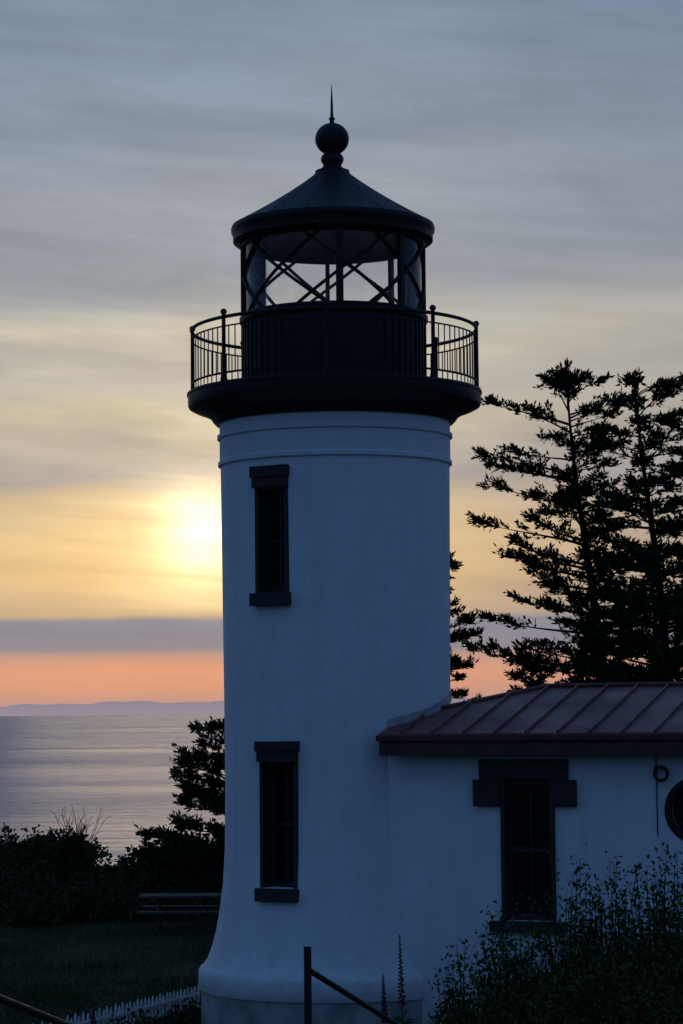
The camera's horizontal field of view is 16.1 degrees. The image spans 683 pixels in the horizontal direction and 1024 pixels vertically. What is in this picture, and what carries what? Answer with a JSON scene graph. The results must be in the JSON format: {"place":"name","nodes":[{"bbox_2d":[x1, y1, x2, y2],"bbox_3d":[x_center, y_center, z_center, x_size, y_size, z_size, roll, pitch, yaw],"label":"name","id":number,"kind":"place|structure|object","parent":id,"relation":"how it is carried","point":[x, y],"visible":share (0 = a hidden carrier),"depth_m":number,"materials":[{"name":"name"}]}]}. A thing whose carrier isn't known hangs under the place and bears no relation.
{"place":"outdoors","nodes":[
{"label":"outdoors","id":0,"kind":"place"},
{"bbox_2d":[0,865,218,1023],"bbox_3d":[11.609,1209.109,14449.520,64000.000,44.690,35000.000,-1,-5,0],"label":"ground","id":1,"kind":"structure","parent":0,"point":[138,950],"depth_m":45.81,"materials":[{"name":"green plant"}]},
{"bbox_2d":[0,994,72,1023],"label":"metal handrail","id":2,"kind":"object","parent":1,"relation":"on","point":[25,1008],"depth_m":12.64,"materials":[{"name":"black metal"}]},
{"bbox_2d":[49,805,113,857],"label":"twiggy shrub","id":3,"kind":"object","parent":1,"relation":"on","point":[77,848],"visible":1,"depth_m":63.47,"materials":[{"name":"brown plant"}]},
{"bbox_2d":[90,994,96,1023],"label":"foxglove plant","id":4,"kind":"object","parent":1,"relation":"on","point":[93,1018],"visible":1,"depth_m":30.58,"materials":[{"name":"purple plant"}]},
{"bbox_2d":[0,818,224,927],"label":"bluff bushes","id":5,"kind":"object","parent":1,"relation":"on","point":[99,893],"visible":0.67,"depth_m":55.93,"materials":[{"name":"green plant"}]},
{"bbox_2d":[33,986,200,1023],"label":"picket fence","id":6,"kind":"object","parent":1,"relation":"on","point":[168,1002],"visible":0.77,"depth_m":33.61,"materials":[{"name":"white paint"}]},
{"bbox_2d":[91,994,200,1023],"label":"border plants","id":7,"kind":"object","parent":1,"relation":"on","point":[186,1014],"visible":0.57,"depth_m":33.38,"materials":[{"name":"green plant"}]},
{"bbox_2d":[133,716,224,873],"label":"windblown pine tree","id":8,"kind":"object","parent":1,"relation":"on","point":[210,798],"visible":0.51,"depth_m":55.30,"materials":[{"name":"green plant"}]},
{"bbox_2d":[137,893,221,934],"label":"picnic table","id":9,"kind":"object","parent":1,"relation":"on","point":[158,907],"visible":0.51,"depth_m":50.19,"materials":[{"name":"brown wood"}]},
{"bbox_2d":[187,85,481,1023],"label":"lighthouse","id":10,"kind":"object","parent":1,"relation":"on","point":[333,421],"visible":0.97,"depth_m":32.63,"materials":[{"name":"white paint"}]},
{"bbox_2d":[272,493,284,587],"bbox_3d":[-0.800,0.398,32.969,0.386,1.406,0.025,-4,-6,33],"label":"window pane","id":11,"kind":"structure","parent":10,"relation":"in","point":[276,498],"depth_m":33.00,"materials":[{"name":"black glass"}]},
{"bbox_2d":[276,766,293,881],"bbox_3d":[-0.711,4.218,32.623,0.426,1.660,0.025,-3,-5,30],"label":"window pane","id":12,"kind":"structure","parent":10,"relation":"in","point":[281,771],"depth_m":32.65,"materials":[{"name":"black glass"}]},
{"bbox_2d":[303,946,398,1023],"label":"metal handrail","id":13,"kind":"object","parent":1,"relation":"on","point":[309,972],"visible":1,"depth_m":15.80,"materials":[{"name":"black metal"}]},
{"bbox_2d":[381,974,388,1023],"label":"foxglove plant","id":14,"kind":"object","parent":1,"relation":"on","point":[383,1010],"visible":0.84,"depth_m":30.78,"materials":[{"name":"green plant"}]},
{"bbox_2d":[393,933,413,1023],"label":"foxglove plant","id":15,"kind":"object","parent":1,"relation":"on","point":[402,1002],"visible":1,"depth_m":30.61,"materials":[{"name":"green plant"}]},
{"bbox_2d":[450,551,484,701],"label":"fir tree","id":16,"kind":"object","parent":1,"relation":"on","point":[459,635],"visible":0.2,"depth_m":56.46,"materials":[{"name":"green plant"}]},
{"bbox_2d":[388,755,682,1023],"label":"walls","id":17,"kind":"structure","parent":1,"relation":"on","point":[445,843],"depth_m":31.80,"materials":[{"name":"white paint"}]},
{"bbox_2d":[472,759,576,933],"bbox_3d":[2.432,4.367,31.640,1.407,2.243,0.320,-2,-5,22],"label":"window surround","id":18,"kind":"object","parent":17,"relation":"attached to","point":[490,786],"visible":0.82,"depth_m":31.61,"materials":[{"name":"black wood"}]},
{"bbox_2d":[508,780,550,920],"bbox_3d":[2.501,4.439,31.717,0.616,1.830,0.055,-2,-5,22],"label":"window sash","id":19,"kind":"object","parent":18,"relation":"in","point":[512,848],"depth_m":31.75,"materials":[{"name":"black wood"}]},
{"bbox_2d":[513,785,550,913],"bbox_3d":[2.515,4.445,31.752,0.600,1.815,0.018,-2,-5,22],"label":"window pane","id":20,"kind":"object","parent":19,"relation":"in","point":[521,831],"visible":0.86,"depth_m":31.75,"materials":[{"name":"black glass"}]},
{"bbox_2d":[376,734,682,755],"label":"eave fascia","id":21,"kind":"structure","parent":17,"relation":"attached to","point":[536,744],"depth_m":31.28,"materials":[{"name":"wood"}]},
{"bbox_2d":[379,686,682,734],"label":"roof sheet","id":22,"kind":"object","parent":21,"relation":"on","point":[656,712],"visible":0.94,"depth_m":32.22,"materials":[{"name":"red metal"}]},
{"bbox_2d":[388,690,451,726],"bbox_3d":[1.177,2.699,33.047,0.221,0.537,1.624,-4,-6,34],"label":"roof flashing","id":23,"kind":"object","parent":22,"relation":"on","point":[407,718],"visible":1,"depth_m":32.72,"materials":[{"name":"metal"}]},
{"bbox_2d":[400,683,682,733],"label":"roof seams","id":24,"kind":"object","parent":22,"relation":"on","point":[574,715],"visible":1,"depth_m":32.25,"materials":[{"name":"red metal"}]},
{"bbox_2d":[441,682,682,708],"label":"ridge cap","id":25,"kind":"object","parent":22,"relation":"on","point":[541,686],"visible":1,"depth_m":33.46,"materials":[{"name":"red metal"}]},
{"bbox_2d":[655,755,657,835],"bbox_3d":[4.045,3.611,30.978,0.014,1.090,0.016,-1,-5,0],"label":"wall cable","id":26,"kind":"object","parent":17,"relation":"attached to","point":[656,796],"depth_m":30.96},
{"bbox_2d":[653,765,668,781],"bbox_3d":[4.073,3.349,30.912,0.115,0.216,0.233,3,-6,-40],"label":"wall hook","id":27,"kind":"object","parent":17,"relation":"attached to","point":[665,769],"depth_m":30.88,"materials":[{"name":"black metal"}]},
{"bbox_2d":[664,780,682,839],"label":"round window frame","id":28,"kind":"object","parent":17,"relation":"attached to","point":[675,790],"visible":1,"depth_m":30.89,"materials":[{"name":"black paint"}]},
{"bbox_2d":[673,789,682,830],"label":"round window pane","id":29,"kind":"object","parent":28,"relation":"in","point":[675,814],"visible":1,"depth_m":31.03,"materials":[{"name":"black glass"}]},
{"bbox_2d":[506,664,571,691],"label":"fir tree","id":30,"kind":"object","parent":1,"relation":"on","point":[542,676],"visible":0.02,"depth_m":60.10,"materials":[{"name":"green plant"}]},
{"bbox_2d":[428,842,682,1023],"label":"garden shrub","id":31,"kind":"object","parent":1,"relation":"on","point":[584,984],"visible":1,"depth_m":26.26,"materials":[{"name":"green plant"}]},
{"bbox_2d":[453,357,682,702],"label":"fir tree","id":32,"kind":"object","parent":1,"relation":"on","point":[566,380],"visible":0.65,"depth_m":55.56,"materials":[{"name":"green plant"}]},
{"bbox_2d":[520,368,682,681],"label":"fir tree","id":33,"kind":"object","parent":1,"relation":"on","point":[664,388],"visible":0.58,"depth_m":54.20,"materials":[{"name":"green plant"}]},
{"bbox_2d":[552,633,668,740],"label":"fir tree","id":34,"kind":"object","parent":1,"relation":"on","point":[584,648],"visible":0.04,"depth_m":52.98,"materials":[{"name":"green plant"}]},
{"bbox_2d":[546,536,682,682],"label":"fir tree","id":35,"kind":"object","parent":1,"relation":"on","point":[658,654],"visible":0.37,"depth_m":50.96,"materials":[{"name":"green plant"}]},
{"bbox_2d":[608,371,682,645],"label":"fir tree","id":36,"kind":"object","parent":1,"relation":"on","point":[675,424],"visible":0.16,"depth_m":57.63,"materials":[{"name":"green plant"}]},
{"bbox_2d":[0,714,224,865],"bbox_3d":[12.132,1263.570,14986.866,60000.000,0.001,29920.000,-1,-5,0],"label":"sea","id":37,"kind":"structure","parent":0,"point":[117,766],"depth_m":1337.04,"materials":[{"name":"liquid"}]},
{"bbox_2d":[0,698,467,715],"bbox_3d":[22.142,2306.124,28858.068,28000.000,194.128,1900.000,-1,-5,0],"label":"distant hills","id":38,"kind":"structure","parent":0,"point":[137,708],"depth_m":28238.57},
{"bbox_2d":[0,0,682,706],"label":"sky","id":39,"kind":"structure","parent":0,"point":[540,142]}
]}

